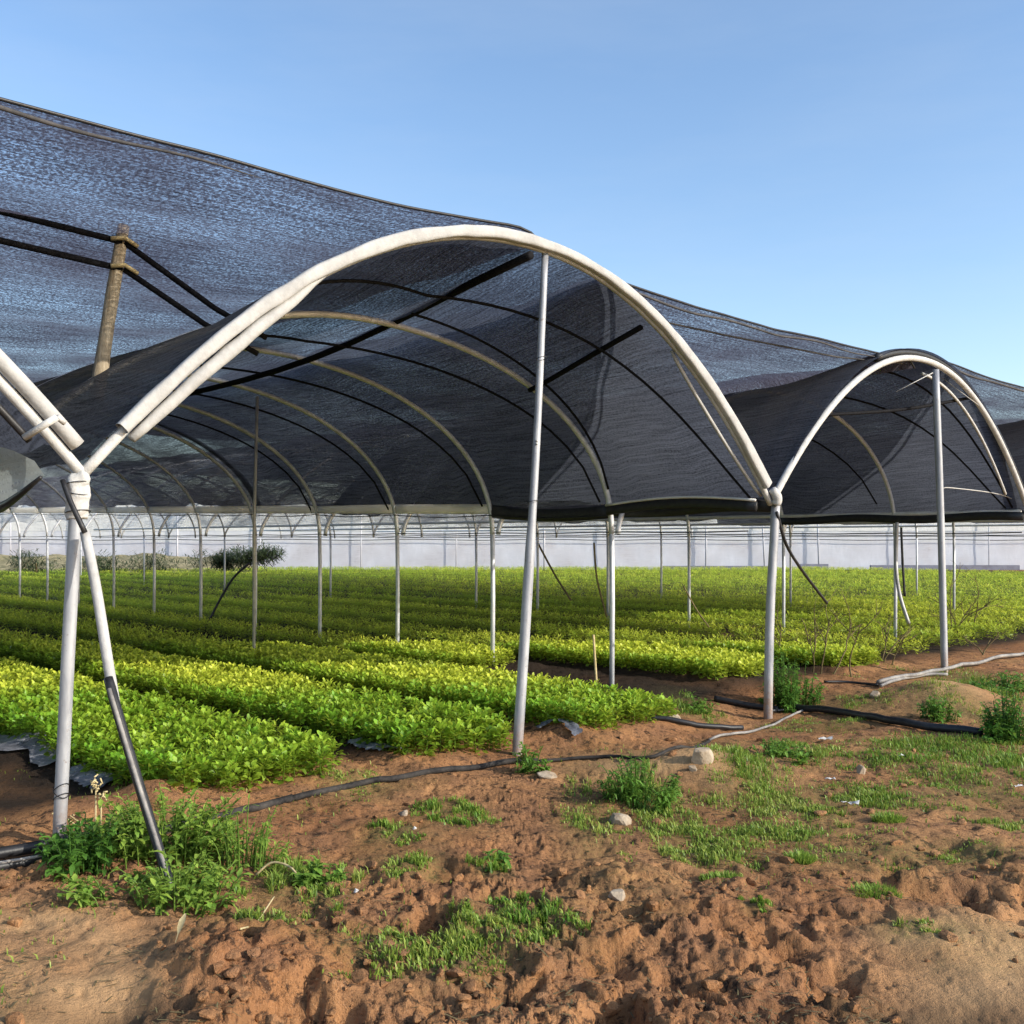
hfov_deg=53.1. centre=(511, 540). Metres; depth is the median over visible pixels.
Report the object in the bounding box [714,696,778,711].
hose
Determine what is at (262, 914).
dead straw
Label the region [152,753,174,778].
lettuce plant
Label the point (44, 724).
lettuce plant
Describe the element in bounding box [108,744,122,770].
lettuce plant
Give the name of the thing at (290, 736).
lettuce plant
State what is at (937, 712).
weed bush
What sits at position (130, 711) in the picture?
lettuce plant
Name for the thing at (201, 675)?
lettuce crop
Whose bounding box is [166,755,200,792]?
lettuce plant
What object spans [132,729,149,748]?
lettuce plant
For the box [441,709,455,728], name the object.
lettuce plant
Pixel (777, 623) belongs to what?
dry weed
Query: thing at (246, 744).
lettuce plant
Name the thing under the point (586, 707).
lettuce plant
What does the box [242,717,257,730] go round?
lettuce plant
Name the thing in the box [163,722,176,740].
lettuce plant
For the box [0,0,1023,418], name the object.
sky
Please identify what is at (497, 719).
lettuce plant
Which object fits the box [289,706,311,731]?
lettuce plant
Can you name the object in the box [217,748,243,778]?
lettuce plant
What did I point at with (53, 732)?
lettuce plant
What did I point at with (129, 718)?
lettuce plant
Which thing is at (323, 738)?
lettuce plant
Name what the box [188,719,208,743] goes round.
lettuce plant
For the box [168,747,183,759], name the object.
lettuce plant
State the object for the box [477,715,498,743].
lettuce plant
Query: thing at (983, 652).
dry weed
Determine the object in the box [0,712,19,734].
lettuce plant
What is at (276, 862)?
dead straw
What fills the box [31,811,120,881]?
weed bush
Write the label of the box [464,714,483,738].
lettuce plant
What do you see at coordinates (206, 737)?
lettuce plant
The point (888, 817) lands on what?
grass tuft
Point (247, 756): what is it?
lettuce plant
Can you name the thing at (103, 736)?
lettuce plant
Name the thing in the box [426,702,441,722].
lettuce plant
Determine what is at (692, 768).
stone
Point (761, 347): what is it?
shade sheet
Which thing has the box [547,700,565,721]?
lettuce plant
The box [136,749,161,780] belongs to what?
lettuce plant
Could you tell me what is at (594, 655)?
leaning stake
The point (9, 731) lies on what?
lettuce plant
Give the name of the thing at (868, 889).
grass tuft
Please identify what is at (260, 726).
lettuce plant
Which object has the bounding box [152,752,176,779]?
lettuce plant
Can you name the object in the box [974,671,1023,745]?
weed bush
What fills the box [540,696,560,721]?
lettuce plant
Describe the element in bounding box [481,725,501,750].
lettuce plant
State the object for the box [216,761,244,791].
lettuce plant
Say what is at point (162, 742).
lettuce plant
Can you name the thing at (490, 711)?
lettuce plant
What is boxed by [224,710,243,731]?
lettuce plant
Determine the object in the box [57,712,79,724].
lettuce plant
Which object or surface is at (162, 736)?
lettuce plant
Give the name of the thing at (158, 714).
lettuce plant
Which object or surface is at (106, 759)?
lettuce plant
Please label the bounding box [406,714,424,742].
lettuce plant
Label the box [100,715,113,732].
lettuce plant
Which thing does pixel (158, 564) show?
shrub
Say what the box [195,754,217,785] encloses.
lettuce plant
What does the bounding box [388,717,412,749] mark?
lettuce plant
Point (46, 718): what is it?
lettuce plant
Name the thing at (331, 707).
lettuce plant
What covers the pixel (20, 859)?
hose
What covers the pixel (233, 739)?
lettuce plant
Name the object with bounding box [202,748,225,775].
lettuce plant
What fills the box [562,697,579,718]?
lettuce plant
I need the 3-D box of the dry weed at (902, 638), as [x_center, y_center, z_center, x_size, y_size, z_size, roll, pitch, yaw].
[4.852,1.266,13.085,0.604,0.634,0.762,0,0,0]
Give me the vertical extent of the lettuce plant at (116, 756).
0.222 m
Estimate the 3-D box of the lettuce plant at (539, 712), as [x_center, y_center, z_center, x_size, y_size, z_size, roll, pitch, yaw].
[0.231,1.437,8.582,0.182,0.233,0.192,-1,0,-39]
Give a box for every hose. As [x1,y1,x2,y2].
[0,828,120,858]
[0,853,53,869]
[0,854,46,863]
[145,794,294,835]
[294,758,537,800]
[539,740,710,762]
[650,715,743,729]
[708,709,802,739]
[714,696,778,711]
[786,703,983,735]
[824,680,878,685]
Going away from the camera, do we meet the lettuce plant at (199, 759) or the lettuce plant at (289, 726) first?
the lettuce plant at (199, 759)
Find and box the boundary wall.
[0,503,1023,569]
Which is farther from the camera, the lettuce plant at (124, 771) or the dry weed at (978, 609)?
the dry weed at (978, 609)
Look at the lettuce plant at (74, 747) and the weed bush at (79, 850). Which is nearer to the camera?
the weed bush at (79, 850)
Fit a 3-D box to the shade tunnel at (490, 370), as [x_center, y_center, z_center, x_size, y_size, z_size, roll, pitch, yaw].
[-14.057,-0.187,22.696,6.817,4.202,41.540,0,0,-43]
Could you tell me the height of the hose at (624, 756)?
0.152 m
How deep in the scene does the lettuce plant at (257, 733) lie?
7.32 m
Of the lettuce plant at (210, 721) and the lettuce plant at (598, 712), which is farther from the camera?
the lettuce plant at (598, 712)
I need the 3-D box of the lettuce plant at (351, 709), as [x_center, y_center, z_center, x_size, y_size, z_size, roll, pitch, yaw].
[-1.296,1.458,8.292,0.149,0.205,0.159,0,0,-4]
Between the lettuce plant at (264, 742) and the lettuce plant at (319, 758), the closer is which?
the lettuce plant at (319, 758)
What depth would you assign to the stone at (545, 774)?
6.95 m
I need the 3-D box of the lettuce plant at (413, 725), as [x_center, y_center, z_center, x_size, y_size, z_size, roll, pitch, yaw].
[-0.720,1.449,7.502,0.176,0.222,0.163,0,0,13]
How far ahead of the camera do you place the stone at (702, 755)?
6.92 m
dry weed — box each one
[763,606,827,658]
[801,587,882,676]
[867,616,921,664]
[928,565,1015,634]
[961,628,1009,654]
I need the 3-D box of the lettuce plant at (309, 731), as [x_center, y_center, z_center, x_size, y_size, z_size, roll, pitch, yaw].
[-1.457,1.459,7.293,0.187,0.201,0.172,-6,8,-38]
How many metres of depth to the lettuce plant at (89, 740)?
7.11 m
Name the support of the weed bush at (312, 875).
on the ground at (870, 948)
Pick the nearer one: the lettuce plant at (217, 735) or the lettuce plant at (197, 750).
the lettuce plant at (197, 750)
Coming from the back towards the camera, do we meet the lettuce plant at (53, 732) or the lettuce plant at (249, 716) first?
the lettuce plant at (249, 716)
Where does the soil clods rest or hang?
on the ground at (870, 948)
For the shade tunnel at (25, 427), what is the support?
on the ground at (870, 948)
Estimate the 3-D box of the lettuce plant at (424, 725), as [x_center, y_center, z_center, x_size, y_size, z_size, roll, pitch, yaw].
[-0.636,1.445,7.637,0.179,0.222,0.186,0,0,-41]
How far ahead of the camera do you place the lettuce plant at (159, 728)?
7.59 m
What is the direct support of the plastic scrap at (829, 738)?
on the ground at (870, 948)
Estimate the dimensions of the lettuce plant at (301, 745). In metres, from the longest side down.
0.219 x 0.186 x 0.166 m
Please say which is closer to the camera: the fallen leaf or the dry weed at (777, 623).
the fallen leaf
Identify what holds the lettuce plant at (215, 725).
on the ground at (870, 948)
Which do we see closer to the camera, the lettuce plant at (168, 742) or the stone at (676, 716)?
the lettuce plant at (168, 742)
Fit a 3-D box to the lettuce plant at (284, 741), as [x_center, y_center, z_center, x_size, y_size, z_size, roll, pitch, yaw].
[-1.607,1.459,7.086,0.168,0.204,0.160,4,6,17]
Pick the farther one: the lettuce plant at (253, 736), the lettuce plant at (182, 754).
the lettuce plant at (253, 736)
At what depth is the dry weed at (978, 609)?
17.00 m
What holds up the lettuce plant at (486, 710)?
on the ground at (870, 948)
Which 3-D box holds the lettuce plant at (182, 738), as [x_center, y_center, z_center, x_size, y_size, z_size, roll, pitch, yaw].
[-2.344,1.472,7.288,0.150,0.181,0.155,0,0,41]
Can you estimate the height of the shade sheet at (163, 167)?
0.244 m
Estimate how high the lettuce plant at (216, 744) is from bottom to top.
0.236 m
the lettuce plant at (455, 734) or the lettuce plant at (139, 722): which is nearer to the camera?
the lettuce plant at (455, 734)
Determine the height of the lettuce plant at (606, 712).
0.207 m
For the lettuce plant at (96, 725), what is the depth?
7.69 m
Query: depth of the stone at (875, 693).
10.24 m
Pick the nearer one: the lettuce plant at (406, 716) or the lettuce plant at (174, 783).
the lettuce plant at (174, 783)
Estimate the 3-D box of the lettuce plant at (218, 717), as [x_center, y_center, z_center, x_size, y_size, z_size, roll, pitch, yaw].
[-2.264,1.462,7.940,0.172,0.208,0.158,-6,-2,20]
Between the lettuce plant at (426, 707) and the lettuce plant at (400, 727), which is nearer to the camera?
the lettuce plant at (400, 727)
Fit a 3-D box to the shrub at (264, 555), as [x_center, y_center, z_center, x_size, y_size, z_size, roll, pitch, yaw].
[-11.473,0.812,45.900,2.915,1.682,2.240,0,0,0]
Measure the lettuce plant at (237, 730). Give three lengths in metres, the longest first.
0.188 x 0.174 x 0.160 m
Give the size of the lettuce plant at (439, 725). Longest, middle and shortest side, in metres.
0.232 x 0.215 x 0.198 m
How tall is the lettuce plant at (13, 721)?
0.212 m
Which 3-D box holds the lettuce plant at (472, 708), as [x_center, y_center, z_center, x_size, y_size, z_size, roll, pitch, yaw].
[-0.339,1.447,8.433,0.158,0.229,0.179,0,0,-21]
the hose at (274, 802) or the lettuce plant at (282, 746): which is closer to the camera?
the hose at (274, 802)
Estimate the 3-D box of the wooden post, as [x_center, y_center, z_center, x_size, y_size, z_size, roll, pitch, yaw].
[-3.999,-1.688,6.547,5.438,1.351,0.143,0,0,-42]
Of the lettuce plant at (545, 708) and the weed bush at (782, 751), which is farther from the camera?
the lettuce plant at (545, 708)
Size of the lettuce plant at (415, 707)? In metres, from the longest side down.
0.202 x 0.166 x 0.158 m
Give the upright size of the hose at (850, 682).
0.039 m
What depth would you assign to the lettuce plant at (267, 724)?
7.65 m
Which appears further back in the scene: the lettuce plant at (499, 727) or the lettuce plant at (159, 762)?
the lettuce plant at (499, 727)
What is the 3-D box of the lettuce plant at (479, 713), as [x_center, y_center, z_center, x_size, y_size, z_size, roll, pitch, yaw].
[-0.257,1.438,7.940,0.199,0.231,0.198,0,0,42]
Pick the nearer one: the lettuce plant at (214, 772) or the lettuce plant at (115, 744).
the lettuce plant at (214, 772)
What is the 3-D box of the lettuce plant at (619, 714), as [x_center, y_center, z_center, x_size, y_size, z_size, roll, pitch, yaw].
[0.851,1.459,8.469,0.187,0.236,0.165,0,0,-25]
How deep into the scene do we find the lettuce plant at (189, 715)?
8.03 m
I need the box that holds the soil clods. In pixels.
[0,725,1023,1023]
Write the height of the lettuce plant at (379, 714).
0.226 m
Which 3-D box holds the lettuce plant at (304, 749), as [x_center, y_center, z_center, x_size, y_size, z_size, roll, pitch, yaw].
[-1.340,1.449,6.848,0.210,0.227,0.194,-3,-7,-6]
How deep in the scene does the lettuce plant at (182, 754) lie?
6.41 m
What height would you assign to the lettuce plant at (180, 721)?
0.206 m
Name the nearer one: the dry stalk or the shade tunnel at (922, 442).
the dry stalk
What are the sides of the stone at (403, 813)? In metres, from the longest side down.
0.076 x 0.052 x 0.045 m
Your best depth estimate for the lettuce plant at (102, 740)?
7.04 m
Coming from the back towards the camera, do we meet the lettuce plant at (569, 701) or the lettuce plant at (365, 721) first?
the lettuce plant at (569, 701)
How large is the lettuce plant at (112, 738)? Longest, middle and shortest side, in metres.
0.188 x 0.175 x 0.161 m
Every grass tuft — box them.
[699,869,746,883]
[783,846,817,864]
[847,880,904,899]
[869,809,908,823]
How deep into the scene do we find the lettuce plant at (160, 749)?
6.69 m
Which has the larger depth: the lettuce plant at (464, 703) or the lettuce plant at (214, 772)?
the lettuce plant at (464, 703)
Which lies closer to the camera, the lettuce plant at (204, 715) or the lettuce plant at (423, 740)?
the lettuce plant at (423, 740)
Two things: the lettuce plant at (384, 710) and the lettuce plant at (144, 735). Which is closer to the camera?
the lettuce plant at (144, 735)
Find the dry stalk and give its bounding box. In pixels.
[52,774,115,831]
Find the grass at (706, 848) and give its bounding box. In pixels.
[0,664,1023,1004]
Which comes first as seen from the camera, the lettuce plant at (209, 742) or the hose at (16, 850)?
the hose at (16, 850)
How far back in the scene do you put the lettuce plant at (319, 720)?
8.13 m
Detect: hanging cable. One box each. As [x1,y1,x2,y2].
[205,562,249,629]
[775,511,827,603]
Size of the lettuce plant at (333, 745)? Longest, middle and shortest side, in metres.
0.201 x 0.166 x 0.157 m
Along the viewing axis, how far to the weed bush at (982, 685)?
10.94 m
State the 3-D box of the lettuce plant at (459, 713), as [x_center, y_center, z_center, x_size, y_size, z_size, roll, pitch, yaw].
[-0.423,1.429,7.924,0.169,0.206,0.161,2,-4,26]
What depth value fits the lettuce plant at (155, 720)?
7.94 m
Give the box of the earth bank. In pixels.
[0,553,264,572]
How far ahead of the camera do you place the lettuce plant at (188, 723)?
7.76 m
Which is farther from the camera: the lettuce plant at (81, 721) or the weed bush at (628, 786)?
the lettuce plant at (81, 721)
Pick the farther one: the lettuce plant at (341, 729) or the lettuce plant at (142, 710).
the lettuce plant at (142, 710)
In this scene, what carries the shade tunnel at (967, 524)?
on the ground at (870, 948)
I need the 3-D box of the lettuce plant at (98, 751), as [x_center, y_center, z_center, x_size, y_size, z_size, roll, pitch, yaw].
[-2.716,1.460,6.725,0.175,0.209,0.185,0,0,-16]
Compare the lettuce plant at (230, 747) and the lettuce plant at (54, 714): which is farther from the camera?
the lettuce plant at (54, 714)
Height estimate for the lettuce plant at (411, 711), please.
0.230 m
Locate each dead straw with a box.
[240,896,274,929]
[256,861,296,875]
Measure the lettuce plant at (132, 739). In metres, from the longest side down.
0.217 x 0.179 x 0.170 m
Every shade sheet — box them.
[0,97,534,387]
[627,283,914,394]
[718,362,1023,424]
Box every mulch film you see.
[0,732,55,766]
[69,763,120,787]
[348,737,401,749]
[536,718,582,735]
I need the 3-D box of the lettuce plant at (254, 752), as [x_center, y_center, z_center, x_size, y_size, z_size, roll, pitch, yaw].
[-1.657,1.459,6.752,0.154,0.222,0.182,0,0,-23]
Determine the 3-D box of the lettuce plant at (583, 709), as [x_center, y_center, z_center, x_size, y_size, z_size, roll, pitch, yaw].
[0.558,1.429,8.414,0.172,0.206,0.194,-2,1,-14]
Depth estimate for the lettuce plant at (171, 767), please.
6.22 m
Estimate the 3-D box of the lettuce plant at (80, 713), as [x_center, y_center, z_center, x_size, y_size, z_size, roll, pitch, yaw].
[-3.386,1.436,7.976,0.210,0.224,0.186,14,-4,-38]
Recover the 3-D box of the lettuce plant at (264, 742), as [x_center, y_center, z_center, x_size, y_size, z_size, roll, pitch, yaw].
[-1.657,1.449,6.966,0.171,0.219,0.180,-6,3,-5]
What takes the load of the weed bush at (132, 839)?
on the ground at (870, 948)
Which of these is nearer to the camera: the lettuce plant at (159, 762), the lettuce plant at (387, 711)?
the lettuce plant at (159, 762)
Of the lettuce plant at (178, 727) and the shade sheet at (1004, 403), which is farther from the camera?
the shade sheet at (1004, 403)
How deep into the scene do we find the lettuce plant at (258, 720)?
7.80 m
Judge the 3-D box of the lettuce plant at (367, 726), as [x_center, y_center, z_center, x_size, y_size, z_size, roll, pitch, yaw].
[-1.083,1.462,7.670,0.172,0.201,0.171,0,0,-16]
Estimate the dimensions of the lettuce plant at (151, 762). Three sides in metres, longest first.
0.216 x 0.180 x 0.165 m
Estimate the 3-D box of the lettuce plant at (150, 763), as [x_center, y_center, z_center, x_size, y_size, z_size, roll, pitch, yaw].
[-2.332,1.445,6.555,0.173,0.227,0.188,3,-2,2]
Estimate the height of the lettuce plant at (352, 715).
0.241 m
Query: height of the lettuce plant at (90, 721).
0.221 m
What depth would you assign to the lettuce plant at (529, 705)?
8.64 m
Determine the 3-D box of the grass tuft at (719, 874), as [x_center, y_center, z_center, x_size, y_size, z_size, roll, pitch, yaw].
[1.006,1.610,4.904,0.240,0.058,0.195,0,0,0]
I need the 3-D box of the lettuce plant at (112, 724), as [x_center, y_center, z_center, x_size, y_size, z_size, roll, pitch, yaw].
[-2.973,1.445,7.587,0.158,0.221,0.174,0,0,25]
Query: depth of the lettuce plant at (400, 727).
7.43 m
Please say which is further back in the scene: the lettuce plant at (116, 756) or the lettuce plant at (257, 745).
the lettuce plant at (257, 745)
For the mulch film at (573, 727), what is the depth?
8.19 m
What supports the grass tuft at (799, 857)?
on the ground at (870, 948)
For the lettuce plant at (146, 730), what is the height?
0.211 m
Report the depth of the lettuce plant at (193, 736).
7.21 m
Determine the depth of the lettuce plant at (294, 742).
6.97 m
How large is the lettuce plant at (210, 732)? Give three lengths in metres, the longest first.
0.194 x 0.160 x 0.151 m
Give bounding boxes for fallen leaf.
[175,913,185,941]
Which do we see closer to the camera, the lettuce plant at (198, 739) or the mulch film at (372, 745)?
the lettuce plant at (198, 739)
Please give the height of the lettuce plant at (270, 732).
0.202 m
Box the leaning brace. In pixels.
[60,479,176,891]
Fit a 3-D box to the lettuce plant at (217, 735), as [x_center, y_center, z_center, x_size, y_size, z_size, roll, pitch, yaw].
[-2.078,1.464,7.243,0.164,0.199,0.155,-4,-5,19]
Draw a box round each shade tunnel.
[0,224,781,755]
[0,348,1023,672]
[0,349,90,835]
[105,420,1023,613]
[364,514,1023,595]
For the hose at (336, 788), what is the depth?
6.89 m
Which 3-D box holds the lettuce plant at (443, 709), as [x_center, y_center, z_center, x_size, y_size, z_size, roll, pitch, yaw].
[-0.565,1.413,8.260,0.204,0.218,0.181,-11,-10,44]
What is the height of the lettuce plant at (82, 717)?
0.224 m
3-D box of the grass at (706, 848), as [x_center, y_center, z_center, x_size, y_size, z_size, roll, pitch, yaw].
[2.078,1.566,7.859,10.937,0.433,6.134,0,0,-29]
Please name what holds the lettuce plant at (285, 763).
on the ground at (870, 948)
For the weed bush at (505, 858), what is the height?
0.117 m
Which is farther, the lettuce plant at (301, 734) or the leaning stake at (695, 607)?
the leaning stake at (695, 607)
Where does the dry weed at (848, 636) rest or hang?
on the ground at (870, 948)
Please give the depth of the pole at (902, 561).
15.19 m
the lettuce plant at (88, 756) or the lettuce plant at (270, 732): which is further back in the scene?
the lettuce plant at (270, 732)
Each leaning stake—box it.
[539,544,571,600]
[592,635,596,685]
[593,543,607,616]
[683,586,709,627]
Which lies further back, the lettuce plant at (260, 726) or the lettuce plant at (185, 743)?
the lettuce plant at (260, 726)
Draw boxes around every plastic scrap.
[817,736,831,739]
[841,800,859,804]
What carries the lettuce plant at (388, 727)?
on the ground at (870, 948)
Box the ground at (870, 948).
[0,570,1023,1023]
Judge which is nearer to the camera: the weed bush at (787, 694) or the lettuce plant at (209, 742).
the lettuce plant at (209, 742)
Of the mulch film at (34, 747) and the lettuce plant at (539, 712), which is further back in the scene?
the lettuce plant at (539, 712)
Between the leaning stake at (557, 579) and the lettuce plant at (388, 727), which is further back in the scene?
the leaning stake at (557, 579)
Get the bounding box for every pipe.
[876,652,1023,683]
[879,672,947,686]
[894,522,909,623]
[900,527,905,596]
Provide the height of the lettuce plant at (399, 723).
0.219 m
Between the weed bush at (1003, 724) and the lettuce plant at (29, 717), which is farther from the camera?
the weed bush at (1003, 724)
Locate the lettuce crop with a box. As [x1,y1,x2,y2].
[0,565,1023,733]
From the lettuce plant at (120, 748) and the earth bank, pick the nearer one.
the lettuce plant at (120, 748)
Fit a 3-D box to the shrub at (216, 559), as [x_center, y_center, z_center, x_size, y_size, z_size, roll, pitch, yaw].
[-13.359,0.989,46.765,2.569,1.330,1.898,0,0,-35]
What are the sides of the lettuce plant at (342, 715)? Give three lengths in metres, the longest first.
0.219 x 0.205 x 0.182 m
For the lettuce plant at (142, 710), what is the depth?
8.28 m
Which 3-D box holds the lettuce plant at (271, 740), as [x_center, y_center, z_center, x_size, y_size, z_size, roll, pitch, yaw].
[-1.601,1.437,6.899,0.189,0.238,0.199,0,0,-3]
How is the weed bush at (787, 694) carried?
on the ground at (870, 948)
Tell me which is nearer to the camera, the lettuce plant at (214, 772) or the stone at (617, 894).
the stone at (617, 894)
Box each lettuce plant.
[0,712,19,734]
[0,714,7,730]
[5,715,22,738]
[10,718,25,735]
[11,714,29,738]
[17,712,43,737]
[30,716,51,737]
[31,711,47,732]
[34,718,56,745]
[39,724,57,750]
[43,712,52,721]
[44,733,56,759]
[47,710,57,727]
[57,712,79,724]
[70,739,80,764]
[70,742,82,765]
[71,711,88,728]
[71,719,90,731]
[71,729,93,759]
[71,730,84,749]
[72,722,90,738]
[72,725,83,745]
[74,713,91,728]
[79,708,95,721]
[79,743,105,774]
[80,736,100,759]
[80,742,102,768]
[83,728,104,740]
[84,711,95,722]
[85,745,110,772]
[86,715,100,730]
[87,729,105,750]
[89,720,107,735]
[90,712,106,724]
[95,739,111,762]
[95,740,113,768]
[96,732,115,753]
[96,750,120,779]
[98,713,115,730]
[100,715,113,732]
[101,721,119,739]
[103,734,121,755]
[105,726,120,744]
[107,751,129,782]
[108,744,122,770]
[110,732,129,750]
[111,755,132,789]
[120,748,152,780]
[123,706,137,723]
[124,713,137,727]
[128,723,138,730]
[131,718,147,729]
[131,737,143,756]
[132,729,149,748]
[132,737,151,753]
[135,731,158,744]
[136,712,156,737]
[136,726,156,740]
[136,741,160,771]
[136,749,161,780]
[137,723,148,728]
[138,748,157,779]
[139,708,151,728]
[140,756,158,779]
[141,738,155,749]
[147,747,172,778]
[148,710,167,725]
[148,717,165,735]
[149,725,167,737]
[151,720,167,735]
[151,740,166,755]
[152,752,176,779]
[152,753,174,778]
[154,725,171,741]
[155,734,174,752]
[157,736,174,752]
[158,742,178,769]
[160,709,173,718]
[160,712,179,728]
[161,752,184,781]
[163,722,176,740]
[163,728,181,746]
[166,748,191,782]
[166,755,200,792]
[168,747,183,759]
[169,709,184,724]
[169,752,193,782]
[170,724,189,743]
[172,734,188,750]
[173,717,189,731]
[176,725,194,751]
[176,736,196,753]
[181,716,200,734]
[181,751,213,788]
[182,753,201,776]
[183,732,205,752]
[184,727,207,746]
[185,711,203,731]
[186,743,208,765]
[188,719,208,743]
[188,737,206,755]
[191,751,217,781]
[195,709,211,729]
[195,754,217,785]
[196,732,209,748]
[198,708,216,724]
[200,706,216,729]
[201,718,217,739]
[201,738,218,758]
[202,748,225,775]
[203,725,218,747]
[204,748,222,766]
[206,738,231,766]
[206,761,231,788]
[209,733,228,749]
[210,720,228,739]
[211,715,226,733]
[211,727,228,740]
[216,745,237,770]
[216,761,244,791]
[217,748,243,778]
[218,709,232,720]
[219,731,237,749]
[220,713,236,733]
[220,736,240,754]
[223,723,241,748]
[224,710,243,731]
[225,735,237,749]
[225,756,247,784]
[228,720,245,734]
[230,746,253,775]
[231,731,248,740]
[233,728,244,737]
[234,737,252,768]
[235,751,254,779]
[235,760,261,791]
[238,725,260,745]
[239,723,252,732]
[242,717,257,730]
[242,734,261,762]
[243,714,258,725]
[248,731,266,745]
[248,738,271,772]
[248,749,275,783]
[251,745,271,773]
[253,723,270,737]
[254,718,272,737]
[258,736,276,752]
[260,718,279,739]
[260,727,275,749]
[261,747,292,778]
[264,736,287,769]
[268,720,288,739]
[270,750,297,784]
[271,735,288,747]
[271,742,299,773]
[276,728,293,747]
[280,743,308,777]
[281,723,299,742]
[283,727,301,741]
[286,706,302,726]
[286,731,311,760]
[286,740,301,766]
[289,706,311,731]
[289,740,310,768]
[297,729,313,757]
[299,740,325,771]
[301,732,324,765]
[305,710,325,734]
[306,702,327,726]
[307,745,334,777]
[308,733,337,768]
[309,707,329,735]
[309,730,334,759]
[318,710,341,736]
[320,707,333,726]
[320,708,338,733]
[324,701,339,725]
[324,737,345,764]
[332,708,349,734]
[336,716,354,739]
[339,710,362,737]
[339,717,358,745]
[346,707,358,731]
[352,704,366,720]
[352,707,365,731]
[352,712,372,738]
[356,722,376,748]
[359,712,372,733]
[366,702,383,710]
[366,714,381,739]
[367,719,390,746]
[369,712,389,723]
[375,705,390,715]
[376,718,391,741]
[376,721,398,751]
[379,714,395,729]
[381,710,395,730]
[384,718,402,743]
[386,704,398,717]
[387,725,408,752]
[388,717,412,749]
[389,709,405,721]
[393,730,415,754]
[399,708,413,718]
[401,711,415,725]
[403,721,424,751]
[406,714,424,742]
[406,719,422,745]
[408,703,420,717]
[412,709,427,726]
[416,727,438,755]
[417,719,436,743]
[420,705,436,721]
[421,712,443,734]
[422,707,442,733]
[422,718,439,741]
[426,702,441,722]
[427,722,453,752]
[430,702,445,721]
[432,717,458,749]
[437,702,451,717]
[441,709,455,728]
[442,721,469,751]
[443,700,465,721]
[443,720,468,742]
[449,711,465,729]
[450,701,471,720]
[455,718,475,748]
[459,704,473,716]
[463,710,476,728]
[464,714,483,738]
[466,726,488,754]
[468,711,488,739]
[469,702,479,710]
[474,707,491,731]
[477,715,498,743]
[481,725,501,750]
[483,707,494,728]
[488,713,506,741]
[492,723,509,749]
[493,711,509,734]
[498,719,513,744]
[525,703,538,721]
[527,697,548,725]
[535,700,560,724]
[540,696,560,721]
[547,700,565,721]
[553,701,570,722]
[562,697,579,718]
[566,703,586,726]
[570,701,588,725]
[575,701,592,722]
[585,706,605,729]
[586,703,608,725]
[588,698,608,723]
[599,705,617,729]
[608,702,626,727]
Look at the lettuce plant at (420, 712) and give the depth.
8.07 m
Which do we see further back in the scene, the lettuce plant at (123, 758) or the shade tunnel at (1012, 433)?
the shade tunnel at (1012, 433)
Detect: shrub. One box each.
[3,548,65,575]
[82,549,143,574]
[123,548,203,573]
[188,547,240,574]
[226,540,285,571]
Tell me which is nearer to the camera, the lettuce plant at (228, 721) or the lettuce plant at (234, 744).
the lettuce plant at (234, 744)
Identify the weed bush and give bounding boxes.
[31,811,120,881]
[56,849,252,919]
[75,782,252,868]
[193,793,293,878]
[289,855,348,887]
[471,849,511,873]
[512,741,552,773]
[593,749,684,813]
[679,691,718,715]
[749,736,813,765]
[757,648,827,713]
[916,695,962,723]
[962,670,1023,696]
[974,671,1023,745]
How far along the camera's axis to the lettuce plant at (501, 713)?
8.12 m
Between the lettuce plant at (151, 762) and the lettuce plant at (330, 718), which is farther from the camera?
the lettuce plant at (330, 718)
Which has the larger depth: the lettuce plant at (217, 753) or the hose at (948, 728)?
the hose at (948, 728)
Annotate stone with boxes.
[399,810,407,815]
[537,770,556,778]
[608,889,624,900]
[609,813,631,825]
[668,714,680,718]
[689,765,696,771]
[691,747,713,764]
[857,765,865,774]
[870,691,879,697]
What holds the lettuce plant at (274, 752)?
on the ground at (870, 948)
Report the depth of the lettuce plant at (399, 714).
8.01 m
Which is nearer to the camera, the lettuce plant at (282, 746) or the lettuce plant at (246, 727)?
the lettuce plant at (282, 746)
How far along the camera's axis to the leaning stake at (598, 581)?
16.99 m
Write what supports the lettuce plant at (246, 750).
on the ground at (870, 948)
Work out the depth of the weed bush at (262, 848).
5.05 m
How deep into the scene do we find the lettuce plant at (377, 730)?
7.61 m
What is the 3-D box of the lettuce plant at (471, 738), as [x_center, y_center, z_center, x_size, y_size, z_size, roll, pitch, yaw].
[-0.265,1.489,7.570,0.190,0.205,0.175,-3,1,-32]
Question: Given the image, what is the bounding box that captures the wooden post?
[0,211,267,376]
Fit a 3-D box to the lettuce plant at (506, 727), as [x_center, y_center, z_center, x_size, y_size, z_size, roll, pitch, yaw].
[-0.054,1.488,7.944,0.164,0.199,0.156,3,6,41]
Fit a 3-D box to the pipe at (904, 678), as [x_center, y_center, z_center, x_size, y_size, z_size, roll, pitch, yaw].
[4.471,1.560,11.539,1.439,0.054,0.190,0,0,-40]
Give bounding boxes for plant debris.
[0,717,1023,1023]
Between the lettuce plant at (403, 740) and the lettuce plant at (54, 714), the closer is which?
the lettuce plant at (403, 740)
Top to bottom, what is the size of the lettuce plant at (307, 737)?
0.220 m
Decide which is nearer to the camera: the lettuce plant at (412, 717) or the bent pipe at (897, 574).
the lettuce plant at (412, 717)
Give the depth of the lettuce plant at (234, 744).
7.04 m
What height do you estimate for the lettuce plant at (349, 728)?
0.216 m
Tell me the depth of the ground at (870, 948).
4.78 m
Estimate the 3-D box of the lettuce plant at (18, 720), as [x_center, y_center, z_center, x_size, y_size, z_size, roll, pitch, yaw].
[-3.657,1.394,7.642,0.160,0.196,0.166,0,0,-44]
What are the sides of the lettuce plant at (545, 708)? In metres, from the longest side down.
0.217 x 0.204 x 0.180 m

